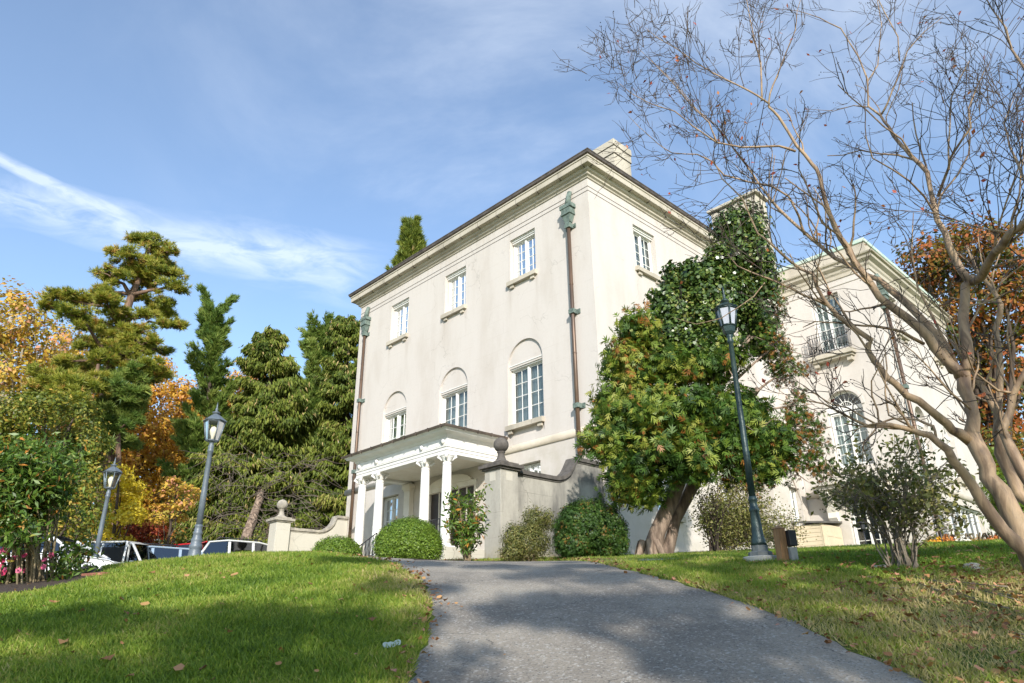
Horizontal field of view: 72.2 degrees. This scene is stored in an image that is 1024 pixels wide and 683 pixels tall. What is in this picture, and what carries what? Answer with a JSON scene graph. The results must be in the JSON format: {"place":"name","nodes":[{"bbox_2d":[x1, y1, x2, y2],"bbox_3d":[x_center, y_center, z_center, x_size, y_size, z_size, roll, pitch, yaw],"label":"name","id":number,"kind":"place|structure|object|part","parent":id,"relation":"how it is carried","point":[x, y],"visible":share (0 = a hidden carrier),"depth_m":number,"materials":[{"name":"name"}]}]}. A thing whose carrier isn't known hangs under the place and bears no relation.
{"place":"outdoors","nodes":[
{"label":"outdoors","id":0,"kind":"place"},
{"bbox_2d":[0,538,1023,682],"bbox_3d":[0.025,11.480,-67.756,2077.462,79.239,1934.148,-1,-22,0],"label":"ground","id":1,"kind":"structure","parent":0,"point":[843,643],"depth_m":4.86,"materials":[{"name":"green plant"}]},
{"bbox_2d":[0,275,65,433],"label":"maple tree","id":2,"kind":"object","parent":1,"relation":"on","point":[10,377],"visible":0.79,"depth_m":34.80,"materials":[{"name":"yellow plant"}]},
{"bbox_2d":[0,568,101,592],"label":"mulch bed","id":3,"kind":"object","parent":1,"relation":"on","point":[6,588],"visible":0.32,"depth_m":7.74,"materials":[{"name":"brown soil"}]},
{"bbox_2d":[0,547,53,583],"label":"azalea","id":4,"kind":"object","parent":3,"relation":"on","point":[3,573],"visible":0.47,"depth_m":8.02,"materials":[{"name":"pink plant"}]},
{"bbox_2d":[0,425,105,583],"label":"rhododendron","id":5,"kind":"object","parent":3,"relation":"on","point":[36,482],"visible":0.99,"depth_m":7.96,"materials":[{"name":"green plant"}]},
{"bbox_2d":[15,319,93,528],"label":"maple tree","id":6,"kind":"object","parent":1,"relation":"on","point":[66,342],"visible":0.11,"depth_m":41.47,"materials":[{"name":"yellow plant"}]},
{"bbox_2d":[0,385,123,547],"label":"olive green tree","id":7,"kind":"object","parent":1,"relation":"on","point":[66,414],"visible":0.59,"depth_m":21.08,"materials":[{"name":"green plant"}]},
{"bbox_2d":[58,638,68,643],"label":"fallen leaf","id":8,"kind":"object","parent":1,"relation":"on","point":[62,641],"visible":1,"depth_m":4.92,"materials":[{"name":"beige plant"}]},
{"bbox_2d":[11,360,117,527],"bbox_3d":[-18.434,5.300,27.830,4.084,9.875,3.870,-1,-22,0],"label":"pine tree","id":9,"kind":"object","parent":1,"relation":"on","point":[75,379],"visible":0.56,"depth_m":28.15,"materials":[{"name":"green plant"}]},
{"bbox_2d":[33,378,139,537],"bbox_3d":[-24.808,7.509,40.016,5.319,14.797,5.394,-1,-22,0],"label":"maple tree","id":10,"kind":"object","parent":1,"relation":"on","point":[71,432],"visible":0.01,"depth_m":39.35,"materials":[{"name":"green plant"}]},
{"bbox_2d":[81,572,107,577],"bbox_3d":[-4.877,2.784,8.295,0.400,0.085,0.200,-12,-25,25],"label":"paving brick","id":11,"kind":"object","parent":1,"relation":"on","point":[87,574],"visible":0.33,"depth_m":8.23,"materials":[{"name":"brick"}]},
{"bbox_2d":[99,654,114,659],"bbox_3d":[-2.602,2.029,4.514,0.085,0.036,0.084,-1,-22,0],"label":"fallen leaf","id":12,"kind":"object","parent":1,"relation":"on","point":[109,658],"visible":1,"depth_m":4.49,"materials":[{"name":"brown plant"}]},
{"bbox_2d":[93,458,122,556],"bbox_3d":[-10.912,4.819,18.695,0.483,3.542,0.483,-1,-22,0],"label":"street lamp","id":13,"kind":"object","parent":1,"relation":"on","point":[115,471],"visible":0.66,"depth_m":18.96,"materials":[{"name":"grey metal"}]},
{"bbox_2d":[73,353,153,538],"bbox_3d":[-17.576,5.567,30.100,3.089,10.570,4.149,8,-24,-21],"label":"pine tree","id":14,"kind":"object","parent":1,"relation":"on","point":[131,389],"visible":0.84,"depth_m":30.72,"materials":[{"name":"green plant"}]},
{"bbox_2d":[36,229,192,540],"bbox_3d":[-19.109,1.960,32.356,6.406,18.810,6.007,16,-28,-35],"label":"pine tree","id":15,"kind":"object","parent":1,"relation":"on","point":[120,332],"visible":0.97,"depth_m":33.24,"materials":[{"name":"green plant"}]},
{"bbox_2d":[88,461,152,541],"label":"birch tree","id":16,"kind":"object","parent":1,"relation":"on","point":[129,509],"visible":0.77,"depth_m":24.89,"materials":[{"name":"yellow plant"}]},
{"bbox_2d":[73,355,189,537],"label":"maple tree","id":17,"kind":"object","parent":1,"relation":"on","point":[153,433],"visible":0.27,"depth_m":41.05,"materials":[{"name":"orange plant"}]},
{"bbox_2d":[105,518,168,545],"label":"dogwood tree","id":18,"kind":"object","parent":1,"relation":"on","point":[144,530],"visible":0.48,"depth_m":26.77,"materials":[{"name":"red plant"}]},
{"bbox_2d":[153,526,190,546],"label":"dogwood tree","id":19,"kind":"object","parent":1,"relation":"on","point":[173,537],"visible":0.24,"depth_m":29.58,"materials":[{"name":"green plant"}]},
{"bbox_2d":[147,422,201,543],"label":"maple tree","id":20,"kind":"object","parent":1,"relation":"on","point":[181,455],"depth_m":44.70,"materials":[{"name":"orange plant"}]},
{"bbox_2d":[145,475,207,546],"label":"birch tree","id":21,"kind":"object","parent":1,"relation":"on","point":[179,490],"visible":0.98,"depth_m":26.38,"materials":[{"name":"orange plant"}]},
{"bbox_2d":[173,663,184,670],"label":"fallen leaf","id":22,"kind":"object","parent":1,"relation":"on","point":[180,666],"visible":1,"depth_m":4.29,"materials":[{"name":"brown plant"}]},
{"bbox_2d":[153,354,232,476],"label":"maple tree","id":23,"kind":"object","parent":1,"relation":"on","point":[182,394],"visible":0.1,"depth_m":48.31,"materials":[{"name":"orange plant"}]},
{"bbox_2d":[155,281,242,530],"bbox_3d":[-16.310,4.795,37.763,4.208,17.003,4.298,-1,-22,0],"label":"white pine","id":24,"kind":"object","parent":1,"relation":"on","point":[207,366],"visible":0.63,"depth_m":38.02,"materials":[{"name":"green plant"}]},
{"bbox_2d":[188,403,226,555],"bbox_3d":[-6.402,2.964,14.654,0.483,3.542,0.483,-1,-22,0],"label":"street lamp","id":25,"kind":"object","parent":1,"relation":"on","point":[214,434],"visible":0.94,"depth_m":14.73,"materials":[{"name":"grey metal"}]},
{"bbox_2d":[172,400,273,542],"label":"spruce","id":26,"kind":"object","parent":1,"relation":"on","point":[254,463],"visible":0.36,"depth_m":33.83,"materials":[{"name":"green plant"}]},
{"bbox_2d":[184,368,264,425],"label":"maple tree","id":27,"kind":"object","parent":1,"relation":"on","point":[238,390],"visible":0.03,"depth_m":48.05,"materials":[{"name":"orange plant"}]},
{"bbox_2d":[180,435,345,541],"bbox_3d":[-11.411,6.874,32.695,7.891,7.215,7.046,-1,-22,0],"label":"bare boughed spruce","id":28,"kind":"object","parent":1,"relation":"on","point":[249,527],"visible":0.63,"depth_m":32.10,"materials":[{"name":"plant"}]},
{"bbox_2d":[183,324,345,543],"bbox_3d":[-11.872,5.874,36.984,9.230,13.773,9.086,9,-24,-21],"label":"spruce","id":29,"kind":"object","parent":1,"relation":"on","point":[284,419],"visible":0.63,"depth_m":35.95,"materials":[{"name":"green plant"}]},
{"bbox_2d":[266,499,348,551],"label":"garden wall","id":30,"kind":"structure","parent":1,"relation":"on","point":[283,535],"depth_m":26.29,"materials":[{"name":"stone"}]},
{"bbox_2d":[295,309,340,485],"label":"spruce","id":31,"kind":"object","parent":1,"relation":"on","point":[311,347],"visible":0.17,"depth_m":42.62,"materials":[{"name":"green plant"}]},
{"bbox_2d":[292,314,360,529],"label":"spruce","id":32,"kind":"object","parent":1,"relation":"on","point":[337,386],"visible":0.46,"depth_m":36.32,"materials":[{"name":"green plant"}]},
{"bbox_2d":[310,534,363,555],"bbox_3d":[-4.270,5.143,17.039,1.341,0.886,1.206,-1,-22,0],"label":"boxwood","id":33,"kind":"object","parent":1,"relation":"on","point":[343,545],"visible":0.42,"depth_m":16.75,"materials":[{"name":"green plant"}]},
{"bbox_2d":[384,214,428,270],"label":"spruce","id":34,"kind":"object","parent":1,"relation":"on","point":[410,241],"visible":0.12,"depth_m":51.74,"materials":[{"name":"green plant"}]},
{"bbox_2d":[371,515,445,559],"bbox_3d":[-2.182,4.247,14.952,1.584,1.050,1.374,-1,-22,0],"label":"boxwood","id":35,"kind":"object","parent":1,"relation":"on","point":[410,538],"visible":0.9,"depth_m":14.51,"materials":[{"name":"green plant"}]},
{"bbox_2d":[439,483,492,560],"bbox_3d":[-0.986,3.820,14.873,1.160,1.710,1.269,-1,-22,0],"label":"rhododendron","id":36,"kind":"object","parent":1,"relation":"on","point":[464,535],"visible":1,"depth_m":14.68,"materials":[{"name":"green plant"}]},
{"bbox_2d":[0,543,1023,682],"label":"fallen leaves","id":37,"kind":"object","parent":1,"relation":"on","point":[990,612],"depth_m":5.76,"materials":[{"name":"brown plant"}]},
{"bbox_2d":[11,412,1023,543],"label":"wood","id":38,"kind":"object","parent":1,"relation":"on","point":[1022,433],"depth_m":50.14,"materials":[{"name":"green plant"}]},
{"bbox_2d":[495,505,556,560],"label":"yew","id":39,"kind":"object","parent":1,"relation":"on","point":[530,530],"visible":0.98,"depth_m":13.66,"materials":[{"name":"green plant"}]},
{"bbox_2d":[478,437,604,558],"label":"garden wall","id":40,"kind":"structure","parent":1,"relation":"on","point":[514,493],"depth_m":16.90,"materials":[{"name":"beige paint"}]},
{"bbox_2d":[341,138,997,559],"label":"mansion","id":41,"kind":"structure","parent":1,"relation":"on","point":[483,332],"depth_m":24.48,"materials":[{"name":"beige paint"}]},
{"bbox_2d":[359,533,377,556],"bbox_3d":[-4.889,6.657,21.739,1.585,1.563,0.041,19,-30,-40],"label":"stair railing","id":42,"kind":"object","parent":41,"relation":"attached to","point":[368,545],"visible":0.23,"depth_m":22.18,"materials":[{"name":"black metal"}]},
{"bbox_2d":[383,496,397,526],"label":"window","id":43,"kind":"structure","parent":41,"relation":"in","point":[391,504],"depth_m":26.40,"materials":[{"name":"clear glass"}]},
{"bbox_2d":[384,406,405,441],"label":"window","id":44,"kind":"structure","parent":41,"relation":"in","point":[396,423],"depth_m":27.59,"materials":[{"name":"white paint"}]},
{"bbox_2d":[386,298,408,347],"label":"window","id":45,"kind":"structure","parent":41,"relation":"in","point":[401,313],"depth_m":29.26,"materials":[{"name":"white paint"}]},
{"bbox_2d":[428,518,440,531],"bbox_3d":[-2.248,5.654,20.619,0.029,0.862,0.722,19,-30,-40],"label":"porch railing","id":46,"kind":"object","parent":41,"relation":"on","point":[437,524],"visible":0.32,"depth_m":20.68,"materials":[{"name":"black metal"}]},
{"bbox_2d":[431,486,473,546],"bbox_3d":[-1.970,6.075,23.420,0.060,2.208,2.460,19,-30,-40],"label":"door","id":47,"kind":"structure","parent":41,"relation":"in","point":[435,499],"depth_m":24.07,"materials":[{"name":"black metal"}]},
{"bbox_2d":[440,267,466,321],"bbox_3d":[-1.942,-1.733,26.768,0.850,1.940,1.400,19,-30,-40],"label":"window","id":48,"kind":"structure","parent":41,"relation":"in","point":[457,280],"depth_m":26.81,"materials":[{"name":"white paint"}]},
{"bbox_2d":[441,383,466,427],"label":"window","id":49,"kind":"structure","parent":41,"relation":"in","point":[455,407],"depth_m":25.16,"materials":[{"name":"white paint"}]},
{"bbox_2d":[506,228,537,288],"bbox_3d":[0.576,-2.773,24.322,0.850,1.940,1.400,19,-30,-40],"label":"window","id":50,"kind":"structure","parent":41,"relation":"in","point":[524,245],"depth_m":24.35,"materials":[{"name":"white paint"}]},
{"bbox_2d":[505,355,544,434],"bbox_3d":[0.633,1.762,22.454,0.850,2.330,1.650,19,-30,-40],"label":"window","id":51,"kind":"structure","parent":41,"relation":"in","point":[527,381],"depth_m":22.53,"materials":[{"name":"white paint"}]},
{"bbox_2d":[522,463,540,472],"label":"window","id":52,"kind":"structure","parent":41,"relation":"in","point":[536,467],"depth_m":21.45,"materials":[{"name":"white paint"}]},
{"bbox_2d":[633,225,662,284],"bbox_3d":[4.369,-2.884,24.167,1.400,1.940,0.850,19,-30,-40],"label":"window","id":53,"kind":"structure","parent":41,"relation":"in","point":[643,266],"depth_m":24.28,"materials":[{"name":"white paint"}]},
{"bbox_2d":[658,474,685,522],"bbox_3d":[4.448,4.577,21.080,1.200,1.670,0.850,19,-30,-40],"label":"window","id":54,"kind":"structure","parent":41,"relation":"in","point":[683,520],"depth_m":20.86,"materials":[{"name":"white paint"}]},
{"bbox_2d":[789,489,799,525],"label":"window","id":55,"kind":"structure","parent":41,"relation":"in","point":[792,492],"depth_m":24.52,"materials":[{"name":"white paint"}]},
{"bbox_2d":[811,293,847,352],"bbox_3d":[11.882,-0.683,26.143,0.307,2.260,1.044,19,-30,-40],"label":"window","id":56,"kind":"structure","parent":41,"relation":"in","point":[824,327],"depth_m":26.25,"materials":[{"name":"white paint"}]},
{"bbox_2d":[830,409,873,467],"bbox_3d":[11.926,3.413,24.522,0.192,1.950,1.200,19,-30,-40],"label":"window","id":57,"kind":"structure","parent":41,"relation":"in","point":[839,437],"depth_m":24.65,"materials":[{"name":"white paint"}]},
{"bbox_2d":[850,503,888,544],"bbox_3d":[12.082,6.640,23.315,0.555,2.600,1.060,19,-30,-40],"label":"french door","id":58,"kind":"structure","parent":41,"relation":"in","point":[859,535],"depth_m":23.70,"materials":[{"name":"white paint"}]},
{"bbox_2d":[890,300,909,343],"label":"window","id":59,"kind":"structure","parent":41,"relation":"in","point":[905,338],"depth_m":25.87,"materials":[{"name":"white paint"}]},
{"bbox_2d":[918,426,943,476],"bbox_3d":[14.156,3.837,24.385,1.260,1.850,0.850,19,-30,-40],"label":"window","id":60,"kind":"structure","parent":41,"relation":"in","point":[919,428],"depth_m":24.66,"materials":[{"name":"white paint"}]},
{"bbox_2d":[933,357,943,367],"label":"window","id":61,"kind":"structure","parent":41,"relation":"in","point":[941,366],"depth_m":28.10,"materials":[{"name":"white paint"}]},
{"bbox_2d":[946,440,967,488],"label":"window","id":62,"kind":"structure","parent":41,"relation":"in","point":[958,479],"depth_m":25.55,"materials":[{"name":"white paint"}]},
{"bbox_2d":[948,502,981,539],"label":"window","id":63,"kind":"structure","parent":41,"relation":"in","point":[975,529],"depth_m":25.94,"materials":[{"name":"white paint"}]},
{"bbox_2d":[573,192,842,555],"bbox_3d":[3.892,0.198,14.715,5.429,8.572,2.574,6,-23,-15],"label":"ivy clad cedar","id":64,"kind":"object","parent":1,"relation":"on","point":[638,439],"visible":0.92,"depth_m":13.92,"materials":[{"name":"green plant"}]},
{"bbox_2d":[691,475,738,550],"bbox_3d":[3.818,3.104,13.040,0.983,1.707,1.085,-11,-25,24],"label":"thin shrub","id":65,"kind":"object","parent":1,"relation":"on","point":[713,526],"visible":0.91,"depth_m":12.91,"materials":[{"name":"green plant"}]},
{"bbox_2d":[714,286,776,561],"bbox_3d":[3.039,1.002,9.311,0.430,3.892,0.430,6,-23,-16],"label":"street lamp","id":66,"kind":"object","parent":1,"relation":"on","point":[759,546],"visible":0.96,"depth_m":9.14,"materials":[{"name":"metal"}]},
{"bbox_2d":[683,465,818,551],"bbox_3d":[4.548,3.408,13.568,2.435,2.085,1.833,-11,-24,23],"label":"thin shrub","id":67,"kind":"object","parent":1,"relation":"on","point":[738,527],"visible":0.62,"depth_m":13.23,"materials":[{"name":"green plant"}]},
{"bbox_2d":[551,0,1023,570],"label":"crape myrtle","id":68,"kind":"object","parent":1,"relation":"on","point":[1007,524],"visible":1,"depth_m":5.89,"materials":[{"name":"brown plant"}]},
{"bbox_2d":[773,525,801,561],"bbox_3d":[3.288,2.465,8.312,0.300,0.563,0.176,7,-24,-18],"label":"utility post","id":69,"kind":"object","parent":1,"relation":"on","point":[785,541],"visible":0.69,"depth_m":8.30,"materials":[{"name":"brown wood"}]},
{"bbox_2d":[791,521,843,547],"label":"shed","id":70,"kind":"structure","parent":1,"relation":"on","point":[829,535],"depth_m":23.07,"materials":[{"name":"beige"}]},
{"bbox_2d":[824,525,843,546],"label":"low wall","id":71,"kind":"structure","parent":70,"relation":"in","point":[833,535],"depth_m":23.17,"materials":[{"name":"beige paint"}]},
{"bbox_2d":[858,521,866,544],"bbox_3d":[7.009,3.869,13.952,0.190,0.685,0.190,-1,-22,0],"label":"path light","id":72,"kind":"object","parent":1,"relation":"on","point":[862,525],"visible":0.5,"depth_m":13.98,"materials":[{"name":"black metal"}]},
{"bbox_2d":[802,410,987,568],"bbox_3d":[4.096,1.532,7.541,1.816,1.818,1.756,-9,-24,20],"label":"multi stemmed shrub","id":73,"kind":"object","parent":1,"relation":"on","point":[922,501],"visible":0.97,"depth_m":7.38,"materials":[{"name":"green plant"}]},
{"bbox_2d":[927,534,946,541],"bbox_3d":[10.120,4.790,16.686,0.586,0.367,0.541,-1,-22,0],"label":"chrysanthemum","id":74,"kind":"object","parent":1,"relation":"on","point":[938,539],"visible":0.17,"depth_m":16.58,"materials":[{"name":"yellow plant"}]},
{"bbox_2d":[932,516,942,541],"bbox_3d":[8.672,3.887,14.200,0.190,0.685,0.190,-1,-22,0],"label":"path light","id":75,"kind":"object","parent":1,"relation":"on","point":[939,528],"visible":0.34,"depth_m":14.23,"materials":[{"name":"black metal"}]},
{"bbox_2d":[942,534,960,541],"bbox_3d":[10.376,4.713,16.550,0.531,0.383,0.455,-1,-22,0],"label":"chrysanthemum","id":76,"kind":"object","parent":1,"relation":"on","point":[948,537],"visible":0.41,"depth_m":16.45,"materials":[{"name":"orange plant"}]},
{"bbox_2d":[891,210,1023,504],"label":"maple tree","id":77,"kind":"object","parent":1,"relation":"on","point":[959,239],"visible":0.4,"depth_m":31.23,"materials":[{"name":"orange plant"}]},
{"bbox_2d":[951,533,972,540],"bbox_3d":[10.546,4.689,16.424,0.607,0.361,0.552,-1,-22,0],"label":"chrysanthemum","id":78,"kind":"object","parent":1,"relation":"on","point":[963,537],"visible":0.3,"depth_m":16.33,"materials":[{"name":"white plant"}]},
{"bbox_2d":[962,563,979,567],"bbox_3d":[4.662,2.289,7.103,0.223,0.100,0.144,-1,-22,0],"label":"stone","id":79,"kind":"object","parent":1,"relation":"on","point":[967,564],"visible":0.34,"depth_m":7.08,"materials":[{"name":"grey stone"}]},
{"bbox_2d":[964,532,984,539],"bbox_3d":[10.784,4.637,16.290,0.408,0.351,0.406,-10,-24,21],"label":"chrysanthemum","id":80,"kind":"object","parent":1,"relation":"on","point":[980,536],"visible":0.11,"depth_m":16.21,"materials":[{"name":"white plant"}]},
{"bbox_2d":[984,532,1000,540],"bbox_3d":[11.085,4.571,16.109,0.571,0.359,0.500,-1,-22,0],"label":"chrysanthemum","id":81,"kind":"object","parent":1,"relation":"on","point":[995,536],"visible":0.2,"depth_m":16.07,"materials":[{"name":"orange plant"}]},
{"bbox_2d":[976,443,1023,534],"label":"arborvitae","id":82,"kind":"object","parent":1,"relation":"on","point":[984,488],"visible":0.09,"depth_m":20.06,"materials":[{"name":"green plant"}]},
{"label":"mulch bed","id":83,"kind":"structure","parent":1,"relation":"on","visible":0},
{"bbox_2d":[550,496,630,558],"bbox_3d":[1.533,3.684,13.757,1.604,1.323,1.441,-1,-22,0],"label":"bush","id":84,"kind":"object","parent":83,"relation":"on","point":[573,537],"visible":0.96,"depth_m":13.29,"materials":[{"name":"green plant"}]},
{"bbox_2d":[0,0,1023,537],"label":"sky","id":85,"kind":"structure","parent":0,"point":[283,147],"materials":[{"name":"blue"}]},
{"bbox_2d":[352,556,925,682],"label":"driveway","id":86,"kind":"structure","parent":0,"point":[561,622],"depth_m":4.90,"materials":[{"name":"grey asphalt"}]},
{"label":"parking lot","id":87,"kind":"structure","parent":0,"visible":0},
{"bbox_2d":[0,534,119,571],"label":"parked car","id":88,"kind":"object","parent":87,"relation":"on","point":[96,561],"visible":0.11,"depth_m":17.68,"materials":[{"name":"white paint"}]},
{"bbox_3d":[-12.391,5.402,18.420,2.900,0.500,1.662,1,-22,-4],"label":"window glass","id":89,"kind":"part","parent":88,"relation":"part of","materials":[{"name":"black glass"}]},
{"bbox_2d":[84,541,156,562],"bbox_3d":[-13.681,7.780,23.467,5.548,2.100,3.045,-2,-22,4],"label":"parked car","id":90,"kind":"object","parent":87,"relation":"on","point":[123,551],"visible":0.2,"depth_m":23.18,"materials":[{"name":"silver paint"}]},
{"bbox_3d":[-14.158,7.420,24.036,4.450,0.870,1.881,-2,-22,4],"label":"window glass","id":91,"kind":"part","parent":90,"relation":"part of","materials":[{"name":"black glass"}]},
{"bbox_3d":[-12.409,7.137,22.465,0.061,1.395,0.987,8,-24,-19],"label":"open door","id":92,"kind":"part","parent":90,"relation":"part of","materials":[{"name":"silver paint"}]},
{"bbox_2d":[143,543,202,558],"bbox_3d":[-11.951,8.322,25.155,4.624,1.837,2.180,16,-28,-35],"label":"parked car","id":93,"kind":"object","parent":87,"relation":"on","point":[161,552],"visible":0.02,"depth_m":24.53,"materials":[{"name":"blue paint"}]},
{"bbox_3d":[-12.401,7.759,25.015,3.320,0.680,1.700,16,-28,-35],"label":"window glass","id":94,"kind":"part","parent":93,"relation":"part of","materials":[{"name":"blue glass"}]},
{"bbox_2d":[171,540,207,547],"bbox_3d":[-11.648,9.040,28.052,4.624,1.837,2.180,16,-28,-35],"label":"parked car","id":95,"kind":"object","parent":87,"relation":"on","point":[185,544],"depth_m":26.91,"materials":[{"name":"red paint"}]},
{"bbox_2d":[201,537,266,553],"bbox_3d":[-10.262,8.790,27.562,4.624,1.837,2.180,16,-28,-35],"label":"parked car","id":96,"kind":"object","parent":87,"relation":"on","point":[228,545],"visible":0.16,"depth_m":26.69,"materials":[{"name":"silver paint"}]},
{"bbox_3d":[-10.712,8.228,27.421,3.320,0.680,1.700,16,-28,-35],"label":"window glass","id":97,"kind":"part","parent":96,"relation":"part of","materials":[{"name":"black glass"}]}
]}

